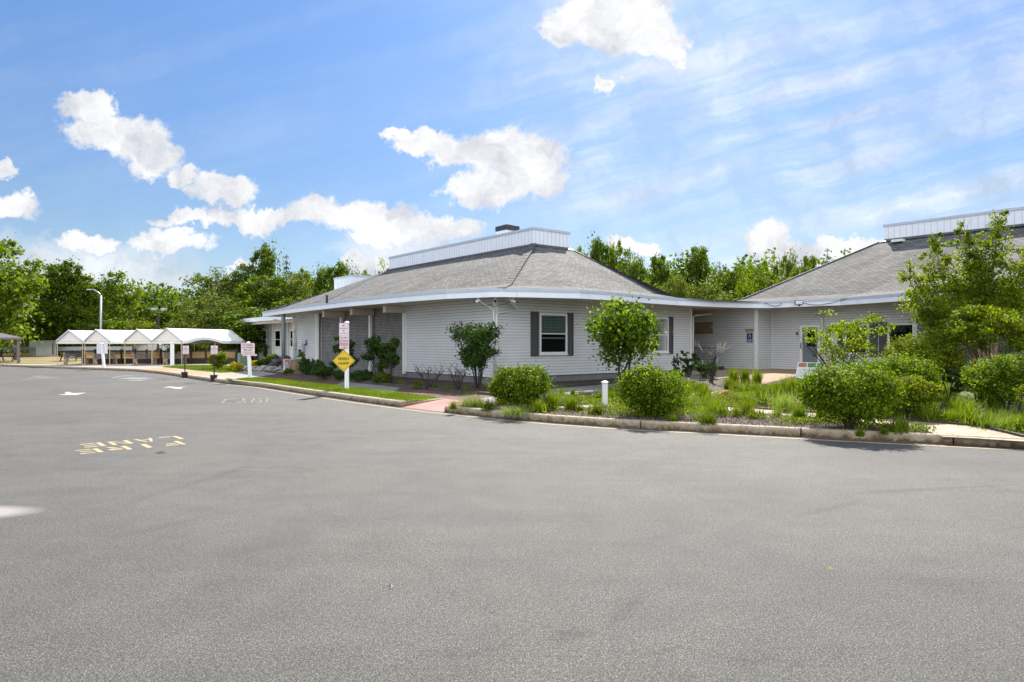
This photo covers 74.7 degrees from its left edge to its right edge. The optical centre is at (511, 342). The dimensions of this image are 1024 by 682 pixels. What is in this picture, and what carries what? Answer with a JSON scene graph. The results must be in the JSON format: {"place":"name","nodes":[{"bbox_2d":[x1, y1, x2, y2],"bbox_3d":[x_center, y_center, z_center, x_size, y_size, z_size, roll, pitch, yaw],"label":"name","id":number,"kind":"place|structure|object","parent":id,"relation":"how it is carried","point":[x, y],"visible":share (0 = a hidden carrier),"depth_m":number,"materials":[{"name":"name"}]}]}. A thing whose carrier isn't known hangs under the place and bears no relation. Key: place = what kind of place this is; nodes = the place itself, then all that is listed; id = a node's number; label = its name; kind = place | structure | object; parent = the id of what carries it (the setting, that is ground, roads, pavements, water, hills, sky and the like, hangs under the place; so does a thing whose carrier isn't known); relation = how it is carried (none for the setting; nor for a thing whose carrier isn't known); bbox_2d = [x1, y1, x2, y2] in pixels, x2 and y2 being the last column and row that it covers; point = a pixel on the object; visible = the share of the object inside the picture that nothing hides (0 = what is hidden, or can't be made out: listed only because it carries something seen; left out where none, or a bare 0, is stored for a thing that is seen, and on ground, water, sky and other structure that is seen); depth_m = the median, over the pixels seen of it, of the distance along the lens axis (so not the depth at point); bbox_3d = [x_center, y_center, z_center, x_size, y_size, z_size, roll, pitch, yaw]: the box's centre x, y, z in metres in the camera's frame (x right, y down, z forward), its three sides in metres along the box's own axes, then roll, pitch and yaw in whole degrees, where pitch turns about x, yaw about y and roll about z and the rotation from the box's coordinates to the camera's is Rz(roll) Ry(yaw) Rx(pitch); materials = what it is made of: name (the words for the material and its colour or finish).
{"place":"outdoors","nodes":[
{"label":"outdoors","id":0,"kind":"place"},
{"bbox_2d":[0,354,159,364],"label":"dry ground","id":1,"kind":"structure","parent":0,"point":[25,358],"depth_m":57.33,"materials":[{"name":"beige soil"}]},
{"bbox_2d":[8,308,74,351],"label":"tree","id":2,"kind":"object","parent":1,"relation":"on","point":[39,318],"visible":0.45,"depth_m":67.32,"materials":[{"name":"green plant"}]},
{"bbox_2d":[29,340,58,356],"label":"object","id":3,"kind":"object","parent":1,"relation":"on","point":[44,348],"visible":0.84,"depth_m":62.05,"materials":[{"name":"metal"}]},
{"bbox_2d":[34,255,102,353],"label":"tree","id":4,"kind":"object","parent":1,"relation":"on","point":[64,268],"visible":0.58,"depth_m":68.44,"materials":[{"name":"green plant"}]},
{"bbox_2d":[58,347,133,354],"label":"guard rail","id":5,"kind":"object","parent":1,"relation":"on","point":[88,348],"visible":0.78,"depth_m":64.81,"materials":[{"name":"metal"}]},
{"bbox_2d":[69,305,127,350],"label":"tree","id":6,"kind":"object","parent":1,"relation":"on","point":[108,324],"visible":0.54,"depth_m":67.02,"materials":[{"name":"green plant"}]},
{"bbox_2d":[117,315,153,351],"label":"tree","id":7,"kind":"object","parent":1,"relation":"on","point":[139,323],"visible":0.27,"depth_m":68.77,"materials":[{"name":"green plant"}]},
{"bbox_2d":[124,344,174,352],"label":"parked car","id":8,"kind":"object","parent":1,"relation":"on","point":[141,347],"visible":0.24,"depth_m":68.15,"materials":[{"name":"white paint"}]},
{"bbox_2d":[17,364,282,379],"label":"plaza","id":9,"kind":"structure","parent":0,"point":[243,374],"depth_m":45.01,"materials":[{"name":"concrete"}]},
{"bbox_2d":[0,333,23,362],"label":"pavilion","id":10,"kind":"structure","parent":9,"relation":"on","point":[16,339],"depth_m":51.88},
{"bbox_2d":[56,330,134,364],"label":"canopy tent","id":11,"kind":"object","parent":9,"relation":"on","point":[72,337],"visible":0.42,"depth_m":48.55,"materials":[{"name":"white fabric"}]},
{"bbox_2d":[83,329,147,364],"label":"canopy tent","id":12,"kind":"object","parent":9,"relation":"on","point":[96,336],"visible":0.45,"depth_m":48.61,"materials":[{"name":"white fabric"}]},
{"bbox_2d":[81,349,236,363],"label":"lattice fence","id":13,"kind":"object","parent":9,"relation":"on","point":[197,359],"visible":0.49,"depth_m":51.17,"materials":[{"name":"brown wood"}]},
{"bbox_2d":[123,329,218,364],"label":"canopy tent","id":14,"kind":"object","parent":9,"relation":"on","point":[141,336],"visible":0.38,"depth_m":48.65,"materials":[{"name":"white fabric"}]},
{"bbox_2d":[152,328,244,364],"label":"canopy tent","id":15,"kind":"object","parent":9,"relation":"on","point":[174,335],"visible":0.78,"depth_m":50.36,"materials":[{"name":"white fabric"}]},
{"bbox_2d":[161,365,240,372],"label":"grass","id":16,"kind":"structure","parent":0,"point":[207,368],"depth_m":41.15,"materials":[{"name":"green plant"}]},
{"bbox_2d":[206,351,228,368],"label":"shrub","id":17,"kind":"object","parent":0,"point":[220,359],"visible":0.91,"depth_m":39.74,"materials":[{"name":"green plant"}]},
{"bbox_2d":[337,381,398,391],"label":"walkway","id":18,"kind":"structure","parent":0,"point":[372,386],"depth_m":24.48,"materials":[{"name":"grey concrete"}]},
{"bbox_2d":[252,374,728,400],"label":"sidewalk","id":19,"kind":"structure","parent":0,"point":[448,395],"depth_m":22.50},
{"bbox_2d":[309,365,335,379],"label":"shrub","id":20,"kind":"object","parent":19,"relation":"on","point":[323,371],"visible":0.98,"depth_m":28.92,"materials":[{"name":"green plant"}]},
{"bbox_2d":[0,366,1023,681],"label":"road","id":21,"kind":"structure","parent":0,"point":[236,532],"depth_m":5.75,"materials":[{"name":"grey asphalt"}]},
{"bbox_2d":[237,275,371,359],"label":"entrance wing","id":22,"kind":"structure","parent":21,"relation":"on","point":[272,340],"depth_m":52.85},
{"bbox_2d":[403,399,484,411],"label":"ramp","id":23,"kind":"structure","parent":21,"relation":"on","point":[438,405],"depth_m":18.12,"materials":[{"name":"concrete"}]},
{"bbox_2d":[0,364,1023,447],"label":"kerb","id":24,"kind":"structure","parent":21,"relation":"on","point":[934,438],"depth_m":13.44,"materials":[{"name":"concrete"}]},
{"bbox_2d":[0,352,1023,421],"bbox_3d":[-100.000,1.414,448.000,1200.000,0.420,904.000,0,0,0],"label":"ground","id":25,"kind":"structure","parent":0,"point":[962,395],"depth_m":19.73,"materials":[{"name":"green plant"}]},
{"bbox_2d":[0,232,51,351],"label":"tree","id":26,"kind":"object","parent":25,"relation":"on","point":[12,287],"visible":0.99,"depth_m":57.74,"materials":[{"name":"green plant"}]},
{"bbox_2d":[4,257,62,350],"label":"tree","id":27,"kind":"object","parent":25,"relation":"on","point":[38,263],"visible":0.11,"depth_m":68.20,"materials":[{"name":"green plant"}]},
{"bbox_2d":[56,272,111,352],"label":"tree","id":28,"kind":"object","parent":25,"relation":"on","point":[69,308],"visible":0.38,"depth_m":68.92,"materials":[{"name":"green plant"}]},
{"bbox_2d":[80,268,146,351],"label":"tree","id":29,"kind":"object","parent":25,"relation":"on","point":[116,293],"visible":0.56,"depth_m":70.08,"materials":[{"name":"green plant"}]},
{"bbox_2d":[0,327,231,353],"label":"undergrowth","id":30,"kind":"object","parent":25,"relation":"on","point":[23,351],"depth_m":71.19,"materials":[{"name":"green plant"}]},
{"bbox_2d":[130,304,176,329],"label":"tree","id":31,"kind":"object","parent":25,"relation":"on","point":[150,314],"visible":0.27,"depth_m":74.06,"materials":[{"name":"green plant"}]},
{"bbox_2d":[160,314,213,352],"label":"tree","id":32,"kind":"object","parent":25,"relation":"on","point":[177,346],"visible":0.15,"depth_m":65.05,"materials":[{"name":"green plant"}]},
{"bbox_2d":[158,292,254,351],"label":"tree","id":33,"kind":"object","parent":25,"relation":"on","point":[208,315],"visible":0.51,"depth_m":60.69,"materials":[{"name":"green plant"}]},
{"bbox_2d":[168,263,246,329],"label":"tree","id":34,"kind":"object","parent":25,"relation":"on","point":[209,287],"visible":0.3,"depth_m":70.89,"materials":[{"name":"green plant"}]},
{"bbox_2d":[211,306,268,358],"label":"tree","id":35,"kind":"object","parent":25,"relation":"on","point":[245,331],"visible":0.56,"depth_m":56.18,"materials":[{"name":"green plant"}]},
{"bbox_2d":[223,262,262,301],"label":"tree","id":36,"kind":"object","parent":25,"relation":"on","point":[247,269],"visible":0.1,"depth_m":73.55,"materials":[{"name":"green plant"}]},
{"bbox_2d":[228,273,296,317],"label":"tree","id":37,"kind":"object","parent":25,"relation":"on","point":[263,292],"visible":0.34,"depth_m":63.57,"materials":[{"name":"green plant"}]},
{"bbox_2d":[249,236,286,297],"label":"tree","id":38,"kind":"object","parent":25,"relation":"on","point":[266,255],"visible":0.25,"depth_m":75.67,"materials":[{"name":"green plant"}]},
{"bbox_2d":[264,269,316,309],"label":"tree","id":39,"kind":"object","parent":25,"relation":"on","point":[299,288],"visible":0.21,"depth_m":65.18,"materials":[{"name":"green plant"}]},
{"bbox_2d":[304,262,333,297],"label":"tree","id":40,"kind":"object","parent":25,"relation":"on","point":[320,281],"visible":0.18,"depth_m":71.60,"materials":[{"name":"green plant"}]},
{"bbox_2d":[225,377,440,400],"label":"lawn","id":41,"kind":"structure","parent":25,"relation":"on","point":[350,392],"depth_m":21.54,"materials":[{"name":"green plant"}]},
{"bbox_2d":[241,341,256,377],"bbox_3d":[-11.703,0.840,29.829,0.639,1.765,0.194,0,0,0],"label":"road sign","id":42,"kind":"object","parent":41,"relation":"on","point":[248,349],"visible":0.98,"depth_m":29.76,"materials":[{"name":"white metal"}]},
{"bbox_2d":[332,321,354,388],"bbox_3d":[-5.758,0.494,22.952,0.768,2.452,0.177,0,0,-11],"label":"road sign","id":43,"kind":"object","parent":41,"relation":"on","point":[343,360],"visible":0.99,"depth_m":22.89,"materials":[{"name":"white metal"}]},
{"bbox_2d":[316,256,361,294],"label":"tree","id":44,"kind":"object","parent":25,"relation":"on","point":[341,269],"visible":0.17,"depth_m":69.54,"materials":[{"name":"green plant"}]},
{"bbox_2d":[3,245,851,352],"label":"trees","id":45,"kind":"object","parent":25,"relation":"on","point":[157,292],"visible":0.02,"depth_m":77.76,"materials":[{"name":"green plant"}]},
{"bbox_2d":[300,371,689,391],"bbox_3d":[-4.436,1.503,30.336,23.338,0.213,15.355,0,0,22],"label":"planting bed","id":46,"kind":"object","parent":25,"relation":"on","point":[443,384],"visible":0.29,"depth_m":26.90,"materials":[{"name":"soil"}]},
{"bbox_2d":[328,335,359,369],"bbox_3d":[-7.332,0.667,28.914,1.360,1.972,1.126,0,0,30],"label":"shrub","id":47,"kind":"object","parent":46,"relation":"on","point":[352,343],"visible":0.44,"depth_m":28.89,"materials":[{"name":"green plant"}]},
{"bbox_2d":[349,368,373,381],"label":"shrub","id":48,"kind":"object","parent":46,"relation":"on","point":[358,375],"visible":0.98,"depth_m":26.72,"materials":[{"name":"green plant"}]},
{"bbox_2d":[359,334,388,381],"bbox_3d":[-5.465,0.658,26.866,1.505,1.992,1.086,0,0,19],"label":"shrub","id":49,"kind":"object","parent":46,"relation":"on","point":[372,344],"visible":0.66,"depth_m":26.69,"materials":[{"name":"green plant"}]},
{"bbox_2d":[378,337,400,383],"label":"shrub","id":50,"kind":"object","parent":46,"relation":"on","point":[391,357],"visible":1,"depth_m":25.47,"materials":[{"name":"green plant"}]},
{"bbox_2d":[412,363,447,389],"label":"bare shrub","id":51,"kind":"object","parent":46,"relation":"on","point":[428,381],"visible":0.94,"depth_m":22.77,"materials":[{"name":"brown plant"}]},
{"bbox_2d":[445,320,506,388],"bbox_3d":[-1.147,0.435,23.241,1.971,2.444,2.181,0,0,-23],"label":"tree","id":52,"kind":"object","parent":46,"relation":"on","point":[478,351],"visible":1,"depth_m":22.83,"materials":[{"name":"green plant"}]},
{"bbox_2d":[265,370,691,394],"bbox_3d":[-4.518,1.491,27.770,22.603,0.258,11.666,0,0,18],"label":"edging","id":53,"kind":"object","parent":46,"relation":"on","point":[470,392],"visible":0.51,"depth_m":24.80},
{"bbox_2d":[262,224,765,383],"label":"clubhouse","id":54,"kind":"structure","parent":25,"relation":"on","point":[551,281],"depth_m":29.76,"materials":[{"name":"plastic"}]},
{"bbox_2d":[539,313,567,354],"bbox_3d":[1.700,-0.327,27.387,1.576,1.702,0.082,0,0,-39],"label":"window","id":55,"kind":"structure","parent":54,"relation":"in","point":[552,327],"depth_m":27.39,"materials":[{"name":"white glass"}]},
{"bbox_2d":[648,317,669,353],"bbox_3d":[6.904,-0.327,31.530,1.495,1.702,0.082,0,0,-39],"label":"window","id":56,"kind":"structure","parent":54,"relation":"in","point":[664,337],"depth_m":31.72,"materials":[{"name":"white glass"}]},
{"bbox_2d":[580,230,610,266],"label":"tree","id":57,"kind":"object","parent":25,"relation":"on","point":[598,250],"visible":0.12,"depth_m":67.52,"materials":[{"name":"green plant"}]},
{"bbox_2d":[605,237,631,271],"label":"tree","id":58,"kind":"object","parent":25,"relation":"on","point":[614,253],"visible":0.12,"depth_m":69.65,"materials":[{"name":"green plant"}]},
{"bbox_2d":[577,288,669,386],"bbox_3d":[3.874,-0.076,23.518,3.197,3.494,3.672,0,0,0],"label":"tree","id":59,"kind":"object","parent":25,"relation":"on","point":[618,326],"visible":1,"depth_m":23.05,"materials":[{"name":"green plant"}]},
{"bbox_2d":[615,259,649,281],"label":"tree","id":60,"kind":"object","parent":25,"relation":"on","point":[635,267],"visible":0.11,"depth_m":63.47,"materials":[{"name":"green plant"}]},
{"bbox_2d":[647,252,682,296],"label":"tree","id":61,"kind":"object","parent":25,"relation":"on","point":[660,270],"visible":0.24,"depth_m":67.11,"materials":[{"name":"green plant"}]},
{"bbox_2d":[654,269,693,297],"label":"tree","id":62,"kind":"object","parent":25,"relation":"on","point":[670,286],"visible":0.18,"depth_m":59.42,"materials":[{"name":"green plant"}]},
{"bbox_2d":[677,243,713,295],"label":"tree","id":63,"kind":"object","parent":25,"relation":"on","point":[701,263],"visible":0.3,"depth_m":75.46,"materials":[{"name":"green plant"}]},
{"bbox_2d":[685,278,730,299],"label":"tree","id":64,"kind":"object","parent":25,"relation":"on","point":[718,289],"visible":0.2,"depth_m":55.70,"materials":[{"name":"green plant"}]},
{"bbox_2d":[700,258,739,299],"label":"tree","id":65,"kind":"object","parent":25,"relation":"on","point":[717,273],"visible":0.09,"depth_m":69.63,"materials":[{"name":"green plant"}]},
{"bbox_2d":[705,269,763,299],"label":"tree","id":66,"kind":"object","parent":25,"relation":"on","point":[728,282],"visible":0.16,"depth_m":61.62,"materials":[{"name":"green plant"}]},
{"bbox_2d":[461,376,1023,433],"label":"garden bed","id":67,"kind":"object","parent":25,"relation":"on","point":[715,385],"visible":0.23,"depth_m":14.44,"materials":[{"name":"brown plant"}]},
{"bbox_2d":[496,403,529,416],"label":"grass clump","id":68,"kind":"object","parent":67,"relation":"on","point":[513,412],"visible":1,"depth_m":14.95,"materials":[{"name":"green plant"}]},
{"bbox_2d":[477,360,558,407],"bbox_3d":[0.241,1.034,16.465,1.956,1.245,1.806,0,0,44],"label":"shrub","id":69,"kind":"object","parent":67,"relation":"on","point":[522,385],"visible":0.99,"depth_m":16.11,"materials":[{"name":"green plant"}]},
{"bbox_2d":[538,387,564,410],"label":"grass clump","id":70,"kind":"object","parent":67,"relation":"on","point":[549,396],"visible":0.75,"depth_m":15.98,"materials":[{"name":"green plant"}]},
{"bbox_2d":[612,363,707,417],"bbox_3d":[3.159,1.020,14.694,2.050,1.273,2.103,0,0,0],"label":"shrub","id":71,"kind":"object","parent":67,"relation":"on","point":[656,387],"visible":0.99,"depth_m":14.33,"materials":[{"name":"green plant"}]},
{"bbox_2d":[690,407,718,425],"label":"grass clump","id":72,"kind":"object","parent":67,"relation":"on","point":[708,419],"visible":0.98,"depth_m":13.19,"materials":[{"name":"green plant"}]},
{"bbox_2d":[458,382,1023,434],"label":"mulch chips","id":73,"kind":"object","parent":67,"relation":"on","point":[681,418],"visible":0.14,"depth_m":14.15,"materials":[{"name":"brown wood"}]},
{"bbox_2d":[469,377,1023,434],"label":"perennials","id":74,"kind":"object","parent":67,"relation":"on","point":[746,407],"visible":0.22,"depth_m":14.59,"materials":[{"name":"green plant"}]},
{"bbox_2d":[474,381,1023,432],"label":"ground cover","id":75,"kind":"object","parent":67,"relation":"on","point":[806,419],"visible":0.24,"depth_m":14.83,"materials":[{"name":"green plant"}]},
{"bbox_2d":[936,366,967,397],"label":"shrub","id":76,"kind":"object","parent":75,"relation":"on","point":[955,373],"visible":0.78,"depth_m":17.11,"materials":[{"name":"green plant"}]},
{"bbox_2d":[766,384,801,412],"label":"grass clump","id":77,"kind":"object","parent":67,"relation":"on","point":[784,404],"visible":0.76,"depth_m":15.44,"materials":[{"name":"green plant"}]},
{"bbox_2d":[774,373,800,393],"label":"grass clump","id":78,"kind":"object","parent":67,"relation":"on","point":[790,383],"visible":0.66,"depth_m":19.98,"materials":[{"name":"green plant"}]},
{"bbox_2d":[795,362,831,378],"bbox_3d":[9.318,1.121,20.684,1.295,1.012,0.317,0,0,0],"label":"garden board","id":79,"kind":"object","parent":67,"relation":"on","point":[801,367],"visible":0.39,"depth_m":20.73,"materials":[{"name":"white plastic"}]},
{"bbox_2d":[799,307,898,371],"bbox_3d":[9.617,0.195,19.429,2.525,2.430,2.691,0,0,0],"label":"tree","id":80,"kind":"object","parent":67,"relation":"on","point":[841,327],"visible":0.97,"depth_m":19.13,"materials":[{"name":"green plant"}]},
{"bbox_2d":[789,347,912,428],"bbox_3d":[6.370,0.873,12.635,2.048,1.568,2.073,0,0,-40],"label":"shrub","id":81,"kind":"object","parent":67,"relation":"on","point":[858,396],"visible":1,"depth_m":12.24,"materials":[{"name":"green plant"}]},
{"bbox_2d":[726,407,1023,440],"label":"garden path","id":82,"kind":"structure","parent":67,"relation":"on","point":[941,428],"depth_m":12.26,"materials":[{"name":"beige concrete"}]},
{"bbox_2d":[698,404,1023,436],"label":"edging","id":83,"kind":"object","parent":82,"relation":"on","point":[990,428],"visible":0.45,"depth_m":13.24,"materials":[{"name":"grey concrete"}]},
{"bbox_2d":[848,350,953,399],"bbox_3d":[9.015,0.827,15.761,2.437,1.320,2.134,0,0,0],"label":"shrub","id":84,"kind":"object","parent":67,"relation":"on","point":[912,365],"visible":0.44,"depth_m":15.21,"materials":[{"name":"green plant"}]},
{"bbox_2d":[888,373,942,413],"bbox_3d":[8.435,1.071,14.275,1.437,0.908,1.361,0,0,0],"label":"shrub","id":85,"kind":"object","parent":67,"relation":"on","point":[919,390],"visible":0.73,"depth_m":14.03,"materials":[{"name":"green plant"}]},
{"bbox_2d":[880,328,976,384],"bbox_3d":[11.150,0.519,18.210,2.117,1.811,2.374,0,0,-31],"label":"shrub","id":86,"kind":"object","parent":67,"relation":"on","point":[924,346],"visible":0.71,"depth_m":17.75,"materials":[{"name":"green plant"}]},
{"bbox_2d":[940,393,992,413],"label":"grass clump","id":87,"kind":"object","parent":67,"relation":"on","point":[962,401],"visible":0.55,"depth_m":14.51,"materials":[{"name":"green plant"}]},
{"bbox_2d":[734,259,757,297],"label":"tree","id":88,"kind":"object","parent":25,"relation":"on","point":[743,265],"visible":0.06,"depth_m":69.40,"materials":[{"name":"green plant"}]},
{"bbox_2d":[734,266,762,296],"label":"tree","id":89,"kind":"object","parent":25,"relation":"on","point":[746,293],"visible":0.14,"depth_m":55.65,"materials":[{"name":"green plant"}]},
{"bbox_2d":[738,266,782,298],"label":"tree","id":90,"kind":"object","parent":25,"relation":"on","point":[759,279],"visible":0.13,"depth_m":59.59,"materials":[{"name":"green plant"}]},
{"bbox_2d":[748,257,782,281],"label":"tree","id":91,"kind":"object","parent":25,"relation":"on","point":[775,269],"visible":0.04,"depth_m":69.59,"materials":[{"name":"green plant"}]},
{"bbox_2d":[775,245,804,281],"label":"tree","id":92,"kind":"object","parent":25,"relation":"on","point":[790,266],"visible":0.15,"depth_m":67.67,"materials":[{"name":"green plant"}]},
{"bbox_2d":[893,209,1023,391],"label":"birch","id":93,"kind":"object","parent":25,"relation":"on","point":[935,305],"visible":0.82,"depth_m":19.27,"materials":[{"name":"green plant"}]},
{"bbox_2d":[926,304,1023,366],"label":"shrub","id":94,"kind":"object","parent":25,"relation":"on","point":[978,321],"visible":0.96,"depth_m":17.13,"materials":[{"name":"green plant"}]},
{"bbox_2d":[963,384,1002,408],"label":"grass clump","id":95,"kind":"object","parent":25,"relation":"on","point":[988,404],"visible":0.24,"depth_m":16.44,"materials":[{"name":"green plant"}]},
{"bbox_2d":[953,351,1023,409],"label":"shrub","id":96,"kind":"object","parent":25,"relation":"on","point":[1001,377],"visible":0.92,"depth_m":14.81,"materials":[{"name":"green plant"}]},
{"bbox_2d":[0,0,1023,311],"label":"sky","id":97,"kind":"structure","parent":0,"point":[157,142],"materials":[{"name":"blue"}]},
{"bbox_2d":[482,375,726,401],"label":"walkway","id":98,"kind":"structure","parent":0,"point":[588,389],"depth_m":23.41,"materials":[{"name":"grey concrete"}]},
{"bbox_2d":[672,350,700,376],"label":"shrub","id":99,"kind":"object","parent":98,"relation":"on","point":[686,361],"visible":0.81,"depth_m":28.47,"materials":[{"name":"green plant"}]},
{"bbox_2d":[693,359,720,378],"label":"shrub","id":100,"kind":"object","parent":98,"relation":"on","point":[702,366],"visible":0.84,"depth_m":27.04,"materials":[{"name":"green plant"}]},
{"bbox_2d":[692,368,796,392],"bbox_3d":[10.919,1.463,29.064,6.128,0.266,18.024,0,0,17],"label":"entry court","id":101,"kind":"object","parent":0,"point":[770,375],"visible":0.34,"depth_m":29.35,"materials":[{"name":"beige concrete"}]},
{"bbox_2d":[692,206,1023,373],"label":"office building","id":102,"kind":"structure","parent":0,"point":[863,281],"depth_m":32.35,"materials":[{"name":"plastic"}]},
{"bbox_2d":[695,322,712,333],"bbox_3d":[10.141,-0.756,35.419,0.011,0.624,1.123,0,0,-39],"label":"facilities sign","id":103,"kind":"object","parent":102,"relation":"attached to","point":[703,327],"visible":1,"depth_m":35.41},
{"bbox_2d":[799,325,820,362],"bbox_3d":[14.388,0.299,32.395,0.100,2.302,1.016,0,0,-39],"label":"door","id":104,"kind":"structure","parent":102,"relation":"in","point":[804,356],"depth_m":32.47,"materials":[{"name":"glass"}]},
{"bbox_2d":[887,323,914,355],"bbox_3d":[16.942,-0.122,29.204,0.082,1.445,1.153,0,0,-39],"label":"window","id":105,"kind":"structure","parent":102,"relation":"in","point":[903,328],"depth_m":29.24,"materials":[{"name":"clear glass"}]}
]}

